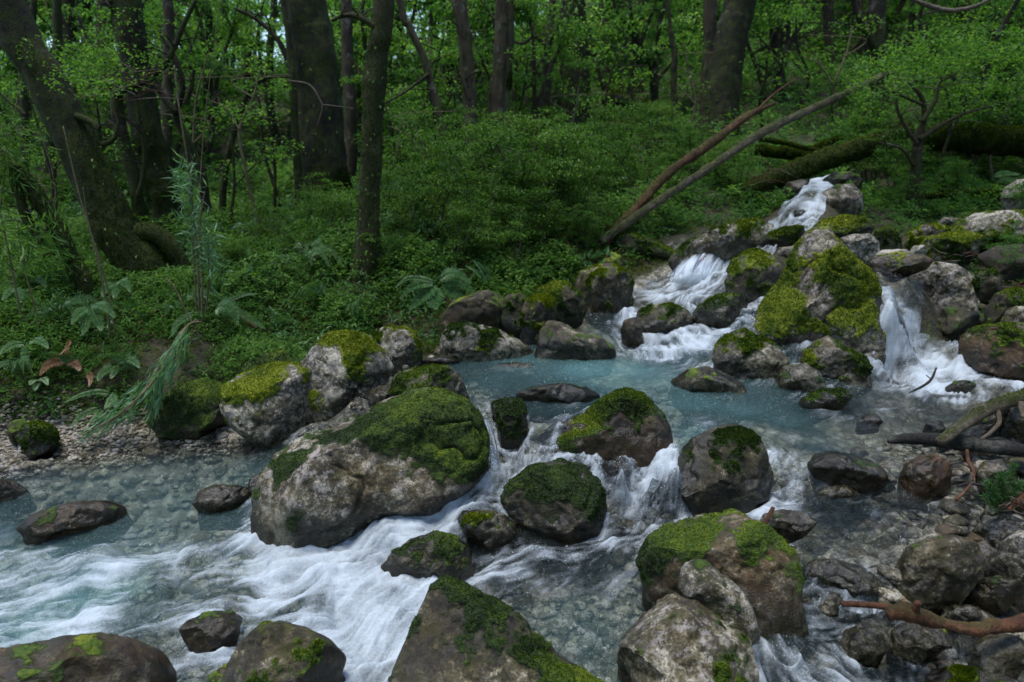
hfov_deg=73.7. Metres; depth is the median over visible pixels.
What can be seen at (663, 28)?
tree
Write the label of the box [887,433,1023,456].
wet log
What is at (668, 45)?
tree
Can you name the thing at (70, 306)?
fern
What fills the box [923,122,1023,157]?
fallen log
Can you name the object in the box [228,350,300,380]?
boulder
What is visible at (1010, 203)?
boulder
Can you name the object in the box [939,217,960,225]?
stone
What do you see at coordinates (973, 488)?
cobble
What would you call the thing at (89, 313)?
fern
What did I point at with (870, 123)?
shrub
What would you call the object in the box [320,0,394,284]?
tree
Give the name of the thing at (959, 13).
understory tree
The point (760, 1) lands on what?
tree
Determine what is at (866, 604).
stick
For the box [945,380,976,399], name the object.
stone
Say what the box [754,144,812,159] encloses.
fallen log
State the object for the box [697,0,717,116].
tree
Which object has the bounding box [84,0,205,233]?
tree
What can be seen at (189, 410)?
boulder
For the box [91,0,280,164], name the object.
understory tree
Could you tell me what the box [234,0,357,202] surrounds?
tree
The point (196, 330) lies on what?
bamboo
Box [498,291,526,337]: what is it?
boulder
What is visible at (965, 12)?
tree
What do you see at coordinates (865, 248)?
boulder
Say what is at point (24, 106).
tree
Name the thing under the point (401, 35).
tree
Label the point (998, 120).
shrub
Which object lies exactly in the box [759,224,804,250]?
boulder
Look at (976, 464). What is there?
cobble
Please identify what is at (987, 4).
understory tree
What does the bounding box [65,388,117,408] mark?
fern
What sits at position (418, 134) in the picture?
sapling
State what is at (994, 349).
boulder
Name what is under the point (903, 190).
shrub
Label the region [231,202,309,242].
shrub
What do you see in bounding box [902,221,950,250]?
boulder
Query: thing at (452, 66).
tree
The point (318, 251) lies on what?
fern
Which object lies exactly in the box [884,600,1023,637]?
broken log
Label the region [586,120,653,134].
fallen log
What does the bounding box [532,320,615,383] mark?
boulder
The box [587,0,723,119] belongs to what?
understory tree
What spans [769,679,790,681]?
stone
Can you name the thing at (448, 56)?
understory tree
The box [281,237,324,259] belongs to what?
fern
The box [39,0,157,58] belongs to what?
understory tree
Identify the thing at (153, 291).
ground cover
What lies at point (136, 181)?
tree
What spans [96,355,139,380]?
fern
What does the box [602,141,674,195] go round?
shrub
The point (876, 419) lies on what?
stone
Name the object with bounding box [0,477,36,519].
stone
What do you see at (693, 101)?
sapling
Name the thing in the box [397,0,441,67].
understory tree
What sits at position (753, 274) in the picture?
boulder
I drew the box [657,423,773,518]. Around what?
boulder
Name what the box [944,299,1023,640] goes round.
loose stones
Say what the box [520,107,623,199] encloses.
shrub
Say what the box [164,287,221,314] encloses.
fern
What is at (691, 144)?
shrub
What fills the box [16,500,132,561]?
boulder
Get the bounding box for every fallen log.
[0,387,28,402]
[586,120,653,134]
[602,88,654,115]
[742,118,914,197]
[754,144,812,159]
[921,187,1003,199]
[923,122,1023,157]
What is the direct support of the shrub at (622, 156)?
on the ground at (902, 366)
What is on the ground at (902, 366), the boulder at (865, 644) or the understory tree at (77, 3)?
the understory tree at (77, 3)
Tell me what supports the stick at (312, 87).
attached to the tree at (316, 67)
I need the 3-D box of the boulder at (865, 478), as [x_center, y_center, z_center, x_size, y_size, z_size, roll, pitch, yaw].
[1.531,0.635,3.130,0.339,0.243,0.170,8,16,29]
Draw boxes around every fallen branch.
[759,137,820,150]
[810,128,863,147]
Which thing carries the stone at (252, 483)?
on the streambed pebbles
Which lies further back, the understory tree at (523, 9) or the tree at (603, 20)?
the tree at (603, 20)
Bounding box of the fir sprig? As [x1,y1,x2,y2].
[979,459,1023,514]
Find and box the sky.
[1,0,547,68]
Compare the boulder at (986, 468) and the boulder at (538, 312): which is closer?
the boulder at (986, 468)
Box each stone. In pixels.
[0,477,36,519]
[6,419,27,446]
[179,609,242,665]
[247,471,262,508]
[423,356,460,371]
[620,317,643,350]
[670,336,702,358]
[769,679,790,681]
[775,246,792,257]
[790,209,807,224]
[802,593,816,625]
[811,485,858,510]
[811,590,844,630]
[852,488,881,501]
[855,414,882,434]
[876,249,908,254]
[882,475,896,492]
[909,245,926,254]
[922,420,945,447]
[936,433,963,453]
[938,604,982,621]
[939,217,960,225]
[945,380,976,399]
[971,267,1002,301]
[1000,305,1023,322]
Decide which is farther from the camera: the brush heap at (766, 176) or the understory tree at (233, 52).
the understory tree at (233, 52)
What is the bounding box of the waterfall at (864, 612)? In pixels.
[844,598,883,614]
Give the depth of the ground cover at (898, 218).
7.00 m
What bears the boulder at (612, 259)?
on the ground at (902, 366)
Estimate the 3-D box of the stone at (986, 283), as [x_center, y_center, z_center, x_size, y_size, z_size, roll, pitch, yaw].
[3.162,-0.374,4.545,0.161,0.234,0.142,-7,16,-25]
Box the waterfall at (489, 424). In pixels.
[484,419,499,471]
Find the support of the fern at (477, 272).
on the ground cover at (153, 291)
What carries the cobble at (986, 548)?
on the loose stones
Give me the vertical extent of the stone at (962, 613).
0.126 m
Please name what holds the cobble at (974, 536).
on the ground at (902, 366)
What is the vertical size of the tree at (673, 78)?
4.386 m
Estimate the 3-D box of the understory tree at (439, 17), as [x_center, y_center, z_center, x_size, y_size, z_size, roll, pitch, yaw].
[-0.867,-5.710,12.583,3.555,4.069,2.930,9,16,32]
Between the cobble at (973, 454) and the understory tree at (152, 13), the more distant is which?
the understory tree at (152, 13)
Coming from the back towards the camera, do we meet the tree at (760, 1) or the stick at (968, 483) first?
the tree at (760, 1)
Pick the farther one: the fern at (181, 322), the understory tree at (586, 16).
the understory tree at (586, 16)
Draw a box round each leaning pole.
[598,67,894,243]
[601,78,796,246]
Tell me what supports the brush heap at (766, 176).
on the ground cover at (871, 198)
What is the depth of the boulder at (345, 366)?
3.95 m
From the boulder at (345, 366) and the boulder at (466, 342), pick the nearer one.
the boulder at (345, 366)
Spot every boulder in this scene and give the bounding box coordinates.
[0,632,176,681]
[15,420,60,460]
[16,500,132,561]
[148,377,226,441]
[192,484,251,532]
[207,663,226,681]
[217,360,313,449]
[220,620,345,681]
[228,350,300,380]
[250,386,490,571]
[300,329,393,422]
[368,384,390,407]
[371,324,423,376]
[381,529,475,606]
[388,363,469,399]
[388,575,604,681]
[440,321,533,384]
[441,290,516,337]
[458,509,528,566]
[486,362,544,395]
[491,397,528,460]
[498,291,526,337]
[500,458,612,565]
[515,382,599,422]
[519,292,558,352]
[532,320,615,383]
[534,280,585,328]
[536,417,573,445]
[539,386,673,487]
[573,263,634,325]
[601,252,622,265]
[610,232,674,259]
[617,592,758,681]
[633,302,694,361]
[635,508,809,679]
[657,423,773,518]
[668,216,767,273]
[668,366,749,423]
[678,559,760,645]
[692,292,754,342]
[711,327,789,416]
[724,247,783,313]
[754,228,886,373]
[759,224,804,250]
[759,677,771,681]
[760,509,816,545]
[762,363,825,415]
[783,179,812,198]
[785,387,852,427]
[795,226,833,243]
[795,663,1020,681]
[798,336,873,402]
[802,558,878,600]
[807,451,888,499]
[813,214,874,237]
[818,183,863,214]
[822,171,863,190]
[830,622,892,673]
[840,233,879,266]
[869,251,933,276]
[873,225,902,250]
[886,621,952,668]
[894,534,985,613]
[897,454,951,511]
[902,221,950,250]
[911,261,977,311]
[920,230,985,268]
[934,305,980,346]
[949,209,1023,257]
[957,321,1023,388]
[963,408,1009,438]
[963,575,1023,615]
[970,633,1023,679]
[972,513,1023,547]
[975,459,1008,493]
[977,244,1023,285]
[980,499,1011,520]
[983,530,1023,604]
[984,286,1023,323]
[998,406,1023,443]
[1000,179,1023,209]
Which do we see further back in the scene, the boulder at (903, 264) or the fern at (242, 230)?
the fern at (242, 230)
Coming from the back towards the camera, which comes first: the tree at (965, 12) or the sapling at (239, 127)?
the tree at (965, 12)
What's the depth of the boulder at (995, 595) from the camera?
2.50 m
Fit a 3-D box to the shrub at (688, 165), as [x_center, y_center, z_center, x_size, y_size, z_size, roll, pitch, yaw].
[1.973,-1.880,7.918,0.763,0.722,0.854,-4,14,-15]
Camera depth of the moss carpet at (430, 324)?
5.21 m
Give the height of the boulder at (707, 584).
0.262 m
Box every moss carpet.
[0,222,667,409]
[660,196,984,340]
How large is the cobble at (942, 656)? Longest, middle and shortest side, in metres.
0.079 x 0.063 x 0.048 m
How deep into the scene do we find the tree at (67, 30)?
10.10 m
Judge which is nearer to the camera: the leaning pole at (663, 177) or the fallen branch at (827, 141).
the leaning pole at (663, 177)
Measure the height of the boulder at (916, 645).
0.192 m
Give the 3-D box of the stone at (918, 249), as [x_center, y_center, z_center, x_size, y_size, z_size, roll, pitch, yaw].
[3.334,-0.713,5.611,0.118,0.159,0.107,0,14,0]
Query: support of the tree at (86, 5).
on the ground at (902, 366)
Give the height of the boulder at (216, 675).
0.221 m
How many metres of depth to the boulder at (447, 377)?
3.74 m
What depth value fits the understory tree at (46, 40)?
17.22 m
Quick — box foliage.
[72,54,182,100]
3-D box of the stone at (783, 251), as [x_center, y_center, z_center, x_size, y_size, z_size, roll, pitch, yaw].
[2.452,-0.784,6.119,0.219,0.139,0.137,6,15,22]
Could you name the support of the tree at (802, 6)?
on the ground at (902, 366)
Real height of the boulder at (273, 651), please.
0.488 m
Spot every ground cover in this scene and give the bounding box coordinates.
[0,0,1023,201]
[0,161,687,417]
[0,227,583,425]
[651,100,1023,227]
[858,207,1023,318]
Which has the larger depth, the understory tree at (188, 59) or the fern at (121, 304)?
the understory tree at (188, 59)
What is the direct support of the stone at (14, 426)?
on the gravel
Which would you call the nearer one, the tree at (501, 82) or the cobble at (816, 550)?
the cobble at (816, 550)
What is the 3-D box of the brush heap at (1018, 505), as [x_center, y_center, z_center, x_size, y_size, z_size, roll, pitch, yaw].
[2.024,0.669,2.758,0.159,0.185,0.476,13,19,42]
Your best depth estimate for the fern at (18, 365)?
4.16 m
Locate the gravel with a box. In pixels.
[0,390,261,480]
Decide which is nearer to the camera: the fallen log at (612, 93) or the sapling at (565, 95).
the sapling at (565, 95)
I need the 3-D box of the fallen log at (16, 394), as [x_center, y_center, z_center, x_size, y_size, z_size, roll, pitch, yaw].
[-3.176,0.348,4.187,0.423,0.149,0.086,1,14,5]
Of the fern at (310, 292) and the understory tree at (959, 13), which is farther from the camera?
the understory tree at (959, 13)
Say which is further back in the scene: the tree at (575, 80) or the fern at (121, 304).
the tree at (575, 80)
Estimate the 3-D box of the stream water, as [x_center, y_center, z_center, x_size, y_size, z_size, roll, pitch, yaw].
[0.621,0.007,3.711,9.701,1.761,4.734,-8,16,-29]
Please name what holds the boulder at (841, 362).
on the ground at (902, 366)
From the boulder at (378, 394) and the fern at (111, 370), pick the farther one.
the fern at (111, 370)
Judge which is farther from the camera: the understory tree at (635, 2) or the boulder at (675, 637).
the understory tree at (635, 2)
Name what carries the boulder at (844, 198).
on the ground at (902, 366)
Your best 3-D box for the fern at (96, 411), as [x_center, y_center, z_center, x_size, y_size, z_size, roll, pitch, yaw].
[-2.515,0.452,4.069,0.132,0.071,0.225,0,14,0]
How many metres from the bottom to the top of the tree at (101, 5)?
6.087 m
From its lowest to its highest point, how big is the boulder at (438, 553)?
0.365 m
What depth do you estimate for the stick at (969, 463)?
3.01 m
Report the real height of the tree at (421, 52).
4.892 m
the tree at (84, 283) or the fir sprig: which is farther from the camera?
the tree at (84, 283)
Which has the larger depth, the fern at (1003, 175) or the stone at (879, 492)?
the fern at (1003, 175)
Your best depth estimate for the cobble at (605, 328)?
5.50 m
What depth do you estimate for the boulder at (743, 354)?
4.05 m
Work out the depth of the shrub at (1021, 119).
8.63 m
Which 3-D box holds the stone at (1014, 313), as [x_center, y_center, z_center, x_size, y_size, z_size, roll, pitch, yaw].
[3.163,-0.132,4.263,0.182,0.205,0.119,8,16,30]
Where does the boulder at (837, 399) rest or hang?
on the ground at (902, 366)
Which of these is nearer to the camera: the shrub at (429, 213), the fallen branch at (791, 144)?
the shrub at (429, 213)
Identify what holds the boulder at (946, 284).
on the ground at (902, 366)
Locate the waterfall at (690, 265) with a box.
[668,253,727,284]
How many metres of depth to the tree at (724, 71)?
10.13 m
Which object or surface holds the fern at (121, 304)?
on the ground at (902, 366)
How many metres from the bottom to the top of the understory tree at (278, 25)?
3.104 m
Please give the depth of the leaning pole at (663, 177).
6.95 m
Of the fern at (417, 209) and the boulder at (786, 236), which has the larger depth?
the fern at (417, 209)
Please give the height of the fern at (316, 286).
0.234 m
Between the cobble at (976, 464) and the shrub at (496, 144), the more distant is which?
the shrub at (496, 144)
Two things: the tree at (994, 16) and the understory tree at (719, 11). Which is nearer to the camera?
the tree at (994, 16)
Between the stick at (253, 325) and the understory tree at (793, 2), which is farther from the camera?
the understory tree at (793, 2)
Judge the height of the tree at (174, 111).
2.482 m
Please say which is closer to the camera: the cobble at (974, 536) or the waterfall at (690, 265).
the cobble at (974, 536)
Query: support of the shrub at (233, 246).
on the ground at (902, 366)
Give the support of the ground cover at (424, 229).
on the ground at (902, 366)
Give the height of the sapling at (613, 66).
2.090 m
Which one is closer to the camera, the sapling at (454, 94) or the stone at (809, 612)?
the stone at (809, 612)
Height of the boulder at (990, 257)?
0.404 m
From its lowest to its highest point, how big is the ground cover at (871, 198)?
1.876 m
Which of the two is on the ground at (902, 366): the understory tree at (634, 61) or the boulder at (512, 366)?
the understory tree at (634, 61)
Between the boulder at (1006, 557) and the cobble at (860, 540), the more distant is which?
the cobble at (860, 540)
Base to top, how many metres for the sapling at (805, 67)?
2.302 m
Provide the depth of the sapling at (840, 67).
9.67 m
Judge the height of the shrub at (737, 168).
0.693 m
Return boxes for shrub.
[213,236,271,270]
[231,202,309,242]
[265,213,329,262]
[283,171,353,231]
[285,189,357,244]
[346,163,444,239]
[348,226,409,268]
[381,139,485,237]
[382,114,486,219]
[384,104,516,193]
[415,201,505,262]
[420,129,557,238]
[427,122,591,229]
[442,105,571,187]
[443,184,548,269]
[492,179,593,248]
[495,122,619,230]
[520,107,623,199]
[534,135,630,231]
[556,196,611,249]
[574,121,656,188]
[583,99,676,156]
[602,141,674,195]
[613,99,696,162]
[650,112,726,173]
[651,146,716,196]
[693,136,767,189]
[712,146,764,199]
[803,65,884,128]
[812,102,923,181]
[837,84,940,133]
[852,127,945,198]
[876,161,957,213]
[893,93,1022,177]
[913,66,1006,123]
[931,156,987,203]
[940,79,1023,124]
[974,221,1023,259]
[988,77,1023,124]
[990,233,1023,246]
[996,245,1023,284]
[997,180,1023,209]
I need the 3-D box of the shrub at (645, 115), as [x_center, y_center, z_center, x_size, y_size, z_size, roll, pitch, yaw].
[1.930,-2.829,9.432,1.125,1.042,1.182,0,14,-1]
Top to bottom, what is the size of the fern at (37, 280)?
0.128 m
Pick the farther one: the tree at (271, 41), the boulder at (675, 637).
the tree at (271, 41)
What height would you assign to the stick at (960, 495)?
0.050 m
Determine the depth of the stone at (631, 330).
4.83 m
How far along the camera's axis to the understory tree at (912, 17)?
12.69 m
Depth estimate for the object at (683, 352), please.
4.82 m
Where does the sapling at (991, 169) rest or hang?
on the ground at (902, 366)
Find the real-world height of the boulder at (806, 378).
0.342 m
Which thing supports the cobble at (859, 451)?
on the ground at (902, 366)
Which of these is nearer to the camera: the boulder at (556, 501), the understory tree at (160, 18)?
the boulder at (556, 501)
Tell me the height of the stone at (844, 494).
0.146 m
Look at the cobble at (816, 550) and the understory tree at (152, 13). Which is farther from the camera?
the understory tree at (152, 13)
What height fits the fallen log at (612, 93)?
0.433 m
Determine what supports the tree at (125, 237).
on the ground at (902, 366)
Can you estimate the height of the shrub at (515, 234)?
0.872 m
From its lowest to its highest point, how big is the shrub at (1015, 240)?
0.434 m
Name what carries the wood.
on the ground at (902, 366)
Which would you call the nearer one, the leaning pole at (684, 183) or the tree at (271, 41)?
the leaning pole at (684, 183)
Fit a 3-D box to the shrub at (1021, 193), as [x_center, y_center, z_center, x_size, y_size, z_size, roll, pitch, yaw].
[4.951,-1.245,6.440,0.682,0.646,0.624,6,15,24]
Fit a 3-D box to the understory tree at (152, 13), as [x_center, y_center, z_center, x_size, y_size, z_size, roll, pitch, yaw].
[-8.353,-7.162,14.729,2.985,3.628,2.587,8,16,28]
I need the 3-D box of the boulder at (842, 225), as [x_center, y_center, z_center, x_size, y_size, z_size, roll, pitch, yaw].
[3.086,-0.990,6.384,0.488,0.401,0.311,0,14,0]
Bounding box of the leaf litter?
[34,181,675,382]
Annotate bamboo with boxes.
[0,100,92,298]
[0,210,79,334]
[28,126,116,343]
[166,65,231,323]
[166,278,202,342]
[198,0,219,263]
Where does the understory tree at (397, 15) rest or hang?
on the ground at (902, 366)
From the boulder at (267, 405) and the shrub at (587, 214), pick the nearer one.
the boulder at (267, 405)
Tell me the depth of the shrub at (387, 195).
6.05 m
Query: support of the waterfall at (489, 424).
on the boulder at (417, 451)
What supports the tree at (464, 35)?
on the ground at (902, 366)
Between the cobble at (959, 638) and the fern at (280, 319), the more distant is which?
the fern at (280, 319)
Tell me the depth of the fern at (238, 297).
4.95 m
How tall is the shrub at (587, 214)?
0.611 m
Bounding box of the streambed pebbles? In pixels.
[0,355,1020,681]
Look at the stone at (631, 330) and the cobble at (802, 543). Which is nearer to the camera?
the cobble at (802, 543)
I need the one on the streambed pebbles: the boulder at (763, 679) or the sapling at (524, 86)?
the boulder at (763, 679)
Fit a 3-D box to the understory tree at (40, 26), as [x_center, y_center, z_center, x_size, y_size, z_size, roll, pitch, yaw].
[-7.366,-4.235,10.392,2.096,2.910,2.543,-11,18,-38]
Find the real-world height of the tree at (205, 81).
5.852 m
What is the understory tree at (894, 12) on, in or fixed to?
on the ground at (902, 366)
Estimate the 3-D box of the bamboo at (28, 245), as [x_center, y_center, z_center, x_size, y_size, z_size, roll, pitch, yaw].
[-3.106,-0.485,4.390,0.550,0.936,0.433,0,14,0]
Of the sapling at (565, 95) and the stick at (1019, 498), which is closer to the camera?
the stick at (1019, 498)
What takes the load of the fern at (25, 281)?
on the ground at (902, 366)
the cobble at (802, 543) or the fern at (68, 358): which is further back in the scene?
the fern at (68, 358)
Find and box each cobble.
[434,348,440,354]
[600,325,608,330]
[798,535,818,549]
[802,556,810,563]
[811,547,828,553]
[815,510,829,522]
[844,532,864,543]
[848,446,868,456]
[868,669,881,677]
[875,523,888,529]
[877,585,886,595]
[895,507,903,514]
[901,667,915,674]
[922,522,934,529]
[934,651,945,660]
[935,524,957,534]
[935,657,954,667]
[950,631,975,654]
[952,478,963,484]
[954,660,967,664]
[959,450,990,459]
[962,604,989,621]
[964,480,991,500]
[967,531,984,541]
[971,457,989,468]
[977,541,994,559]
[1002,605,1018,617]
[1005,457,1023,476]
[1011,491,1023,509]
[1017,603,1023,611]
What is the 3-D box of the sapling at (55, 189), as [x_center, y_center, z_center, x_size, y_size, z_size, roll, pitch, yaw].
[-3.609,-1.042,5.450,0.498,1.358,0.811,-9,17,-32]
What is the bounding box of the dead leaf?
[39,339,81,375]
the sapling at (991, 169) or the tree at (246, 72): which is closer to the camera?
the sapling at (991, 169)
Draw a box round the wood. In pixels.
[0,0,594,64]
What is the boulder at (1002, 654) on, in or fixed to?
on the boulder at (956, 672)
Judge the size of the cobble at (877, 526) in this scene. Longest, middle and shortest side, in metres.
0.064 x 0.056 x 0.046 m
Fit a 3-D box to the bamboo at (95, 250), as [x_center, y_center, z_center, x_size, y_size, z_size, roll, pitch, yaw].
[-2.889,-0.639,4.498,0.462,1.478,0.281,0,14,0]
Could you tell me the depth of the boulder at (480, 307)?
5.02 m
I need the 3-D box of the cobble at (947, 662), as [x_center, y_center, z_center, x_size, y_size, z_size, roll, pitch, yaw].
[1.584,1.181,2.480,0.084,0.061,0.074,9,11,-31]
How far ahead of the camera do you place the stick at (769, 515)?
2.79 m
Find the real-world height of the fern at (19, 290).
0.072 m
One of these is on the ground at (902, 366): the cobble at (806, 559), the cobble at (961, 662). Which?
the cobble at (961, 662)
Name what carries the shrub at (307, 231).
on the ground at (902, 366)
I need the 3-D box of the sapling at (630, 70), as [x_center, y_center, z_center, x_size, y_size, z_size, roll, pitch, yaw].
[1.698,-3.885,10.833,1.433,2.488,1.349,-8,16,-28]
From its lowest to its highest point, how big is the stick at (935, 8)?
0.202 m
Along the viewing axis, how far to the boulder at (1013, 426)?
3.36 m
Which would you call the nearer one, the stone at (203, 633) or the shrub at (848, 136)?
the stone at (203, 633)
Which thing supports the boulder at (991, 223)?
on the ground at (902, 366)
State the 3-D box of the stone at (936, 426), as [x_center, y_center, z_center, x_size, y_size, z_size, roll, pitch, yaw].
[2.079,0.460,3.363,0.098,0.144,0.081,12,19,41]
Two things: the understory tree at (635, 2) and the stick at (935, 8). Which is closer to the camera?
the stick at (935, 8)
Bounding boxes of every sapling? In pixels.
[0,73,60,208]
[10,120,80,261]
[72,60,136,246]
[159,40,238,190]
[190,105,271,234]
[209,54,290,237]
[212,42,289,206]
[224,76,320,226]
[386,98,459,210]
[423,68,491,173]
[479,38,562,146]
[514,77,608,132]
[571,41,647,153]
[588,14,678,140]
[650,33,716,137]
[740,4,809,127]
[761,0,839,124]
[799,14,884,127]
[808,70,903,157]
[904,53,985,191]
[935,45,1021,176]
[954,75,1023,183]
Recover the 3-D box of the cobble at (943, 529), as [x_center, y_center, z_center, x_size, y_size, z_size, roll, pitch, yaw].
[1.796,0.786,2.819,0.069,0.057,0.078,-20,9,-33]
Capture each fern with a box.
[0,335,48,363]
[0,355,32,373]
[1,272,62,291]
[2,287,24,302]
[8,276,45,295]
[24,294,101,319]
[29,377,48,390]
[33,350,95,372]
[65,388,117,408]
[70,299,114,334]
[70,406,102,428]
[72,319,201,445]
[84,351,138,370]
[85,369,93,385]
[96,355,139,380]
[101,277,130,297]
[109,301,166,324]
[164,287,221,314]
[171,311,193,332]
[178,343,201,367]
[212,265,255,283]
[213,297,265,328]
[224,293,255,301]
[227,219,255,237]
[268,306,296,330]
[271,244,343,270]
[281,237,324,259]
[291,280,321,306]
[294,281,329,300]
[331,298,359,315]
[392,195,442,217]
[396,266,472,310]
[466,260,489,284]
[993,170,1018,182]
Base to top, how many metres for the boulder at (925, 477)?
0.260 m
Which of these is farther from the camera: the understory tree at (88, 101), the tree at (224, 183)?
the understory tree at (88, 101)
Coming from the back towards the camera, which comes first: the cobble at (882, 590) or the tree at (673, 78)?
the tree at (673, 78)
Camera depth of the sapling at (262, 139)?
7.80 m
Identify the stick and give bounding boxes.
[228,306,257,329]
[287,80,354,124]
[763,506,774,523]
[841,601,891,609]
[909,367,936,392]
[911,0,990,14]
[955,483,971,501]
[956,482,985,487]
[965,449,975,480]
[998,493,1020,507]
[1007,492,1023,509]
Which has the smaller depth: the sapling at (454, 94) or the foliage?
the foliage
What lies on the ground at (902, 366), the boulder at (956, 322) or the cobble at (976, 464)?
the boulder at (956, 322)
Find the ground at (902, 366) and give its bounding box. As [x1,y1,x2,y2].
[0,0,1023,681]
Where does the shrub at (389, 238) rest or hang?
on the ground at (902, 366)
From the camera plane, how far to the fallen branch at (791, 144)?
8.23 m
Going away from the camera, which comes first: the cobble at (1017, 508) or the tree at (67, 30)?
the cobble at (1017, 508)
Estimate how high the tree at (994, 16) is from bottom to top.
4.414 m
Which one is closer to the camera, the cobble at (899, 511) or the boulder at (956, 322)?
the cobble at (899, 511)
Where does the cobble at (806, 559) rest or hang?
on the streambed pebbles
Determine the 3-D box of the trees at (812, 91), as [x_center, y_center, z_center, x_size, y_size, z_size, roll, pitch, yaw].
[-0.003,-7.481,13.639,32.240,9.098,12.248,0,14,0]
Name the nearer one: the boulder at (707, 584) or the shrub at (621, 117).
the boulder at (707, 584)
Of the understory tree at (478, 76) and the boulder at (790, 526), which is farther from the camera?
the understory tree at (478, 76)
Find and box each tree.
[0,0,37,201]
[0,0,101,150]
[0,0,128,156]
[0,0,191,287]
[0,147,97,307]
[18,0,90,184]
[18,0,239,168]
[36,0,161,77]
[37,0,114,50]
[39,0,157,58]
[46,36,177,222]
[62,0,87,115]
[68,24,221,187]
[80,0,98,96]
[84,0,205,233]
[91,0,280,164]
[94,0,117,143]
[142,0,247,97]
[142,3,212,215]
[143,0,184,59]
[143,1,211,55]
[144,0,181,54]
[158,0,270,85]
[158,1,213,127]
[160,0,174,177]
[201,0,356,144]
[212,0,275,75]
[213,0,256,90]
[219,74,289,225]
[220,0,279,101]
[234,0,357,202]
[266,0,288,141]
[280,0,304,207]
[285,0,426,131]
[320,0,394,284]
[330,0,453,157]
[337,0,526,150]
[339,21,486,185]
[340,0,357,179]
[355,0,455,171]
[357,3,444,79]
[391,0,494,129]
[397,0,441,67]
[397,16,425,86]
[400,0,476,83]
[428,0,604,151]
[435,5,529,98]
[442,0,491,170]
[475,0,620,144]
[476,0,587,112]
[482,0,514,175]
[514,0,591,146]
[518,0,626,137]
[528,0,607,67]
[539,0,717,120]
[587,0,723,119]
[588,0,644,94]
[588,0,645,92]
[590,0,637,47]
[591,0,663,72]
[643,0,682,50]
[662,0,718,61]
[665,0,677,149]
[694,0,756,143]
[695,0,722,57]
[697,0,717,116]
[742,0,820,102]
[750,0,850,98]
[751,0,764,35]
[759,0,820,48]
[765,0,836,56]
[819,0,972,63]
[821,0,862,69]
[837,23,1023,215]
[841,0,850,25]
[850,0,893,127]
[868,0,1023,172]
[886,0,948,67]
[910,0,1023,124]
[951,0,981,23]
[958,0,985,47]
[979,0,1023,39]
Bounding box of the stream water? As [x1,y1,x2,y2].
[0,175,1023,681]
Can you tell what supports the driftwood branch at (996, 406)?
on the wet log at (971, 443)
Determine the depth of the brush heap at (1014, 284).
5.02 m
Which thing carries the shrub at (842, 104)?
on the ground at (902, 366)
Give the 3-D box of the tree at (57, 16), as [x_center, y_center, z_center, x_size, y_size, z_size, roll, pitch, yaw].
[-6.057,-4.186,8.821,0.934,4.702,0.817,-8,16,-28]
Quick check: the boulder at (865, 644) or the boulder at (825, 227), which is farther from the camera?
the boulder at (825, 227)
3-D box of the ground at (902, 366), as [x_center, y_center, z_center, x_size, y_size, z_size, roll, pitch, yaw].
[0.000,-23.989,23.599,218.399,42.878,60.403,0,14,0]
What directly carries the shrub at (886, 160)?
on the ground at (902, 366)
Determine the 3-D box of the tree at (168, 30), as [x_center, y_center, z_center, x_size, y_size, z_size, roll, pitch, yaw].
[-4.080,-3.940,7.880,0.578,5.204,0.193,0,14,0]
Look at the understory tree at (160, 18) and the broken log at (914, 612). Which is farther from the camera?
the understory tree at (160, 18)
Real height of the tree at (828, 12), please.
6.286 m
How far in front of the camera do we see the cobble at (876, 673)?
2.46 m
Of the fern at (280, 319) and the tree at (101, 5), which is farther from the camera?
the tree at (101, 5)
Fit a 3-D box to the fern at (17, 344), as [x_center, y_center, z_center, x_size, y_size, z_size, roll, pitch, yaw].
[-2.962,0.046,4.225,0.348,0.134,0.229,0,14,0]
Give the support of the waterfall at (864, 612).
on the stream water
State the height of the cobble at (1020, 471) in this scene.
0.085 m
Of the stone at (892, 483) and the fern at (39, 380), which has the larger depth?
the fern at (39, 380)
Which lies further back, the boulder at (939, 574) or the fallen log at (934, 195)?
the fallen log at (934, 195)
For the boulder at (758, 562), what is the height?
0.589 m
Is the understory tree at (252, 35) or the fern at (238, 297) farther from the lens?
the understory tree at (252, 35)
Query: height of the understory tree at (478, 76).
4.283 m
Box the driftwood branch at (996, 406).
[935,388,1023,445]
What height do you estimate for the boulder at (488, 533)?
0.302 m
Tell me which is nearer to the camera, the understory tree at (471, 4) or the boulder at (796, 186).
the boulder at (796, 186)
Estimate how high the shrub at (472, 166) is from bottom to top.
1.238 m
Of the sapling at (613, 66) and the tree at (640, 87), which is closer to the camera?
the sapling at (613, 66)
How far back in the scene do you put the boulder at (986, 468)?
3.00 m
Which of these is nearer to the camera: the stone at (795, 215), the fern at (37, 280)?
the fern at (37, 280)
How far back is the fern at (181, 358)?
4.37 m
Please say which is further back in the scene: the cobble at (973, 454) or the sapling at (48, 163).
the sapling at (48, 163)
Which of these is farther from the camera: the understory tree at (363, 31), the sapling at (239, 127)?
the understory tree at (363, 31)
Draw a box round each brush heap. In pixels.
[740,158,798,187]
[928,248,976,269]
[998,496,1023,513]
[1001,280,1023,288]

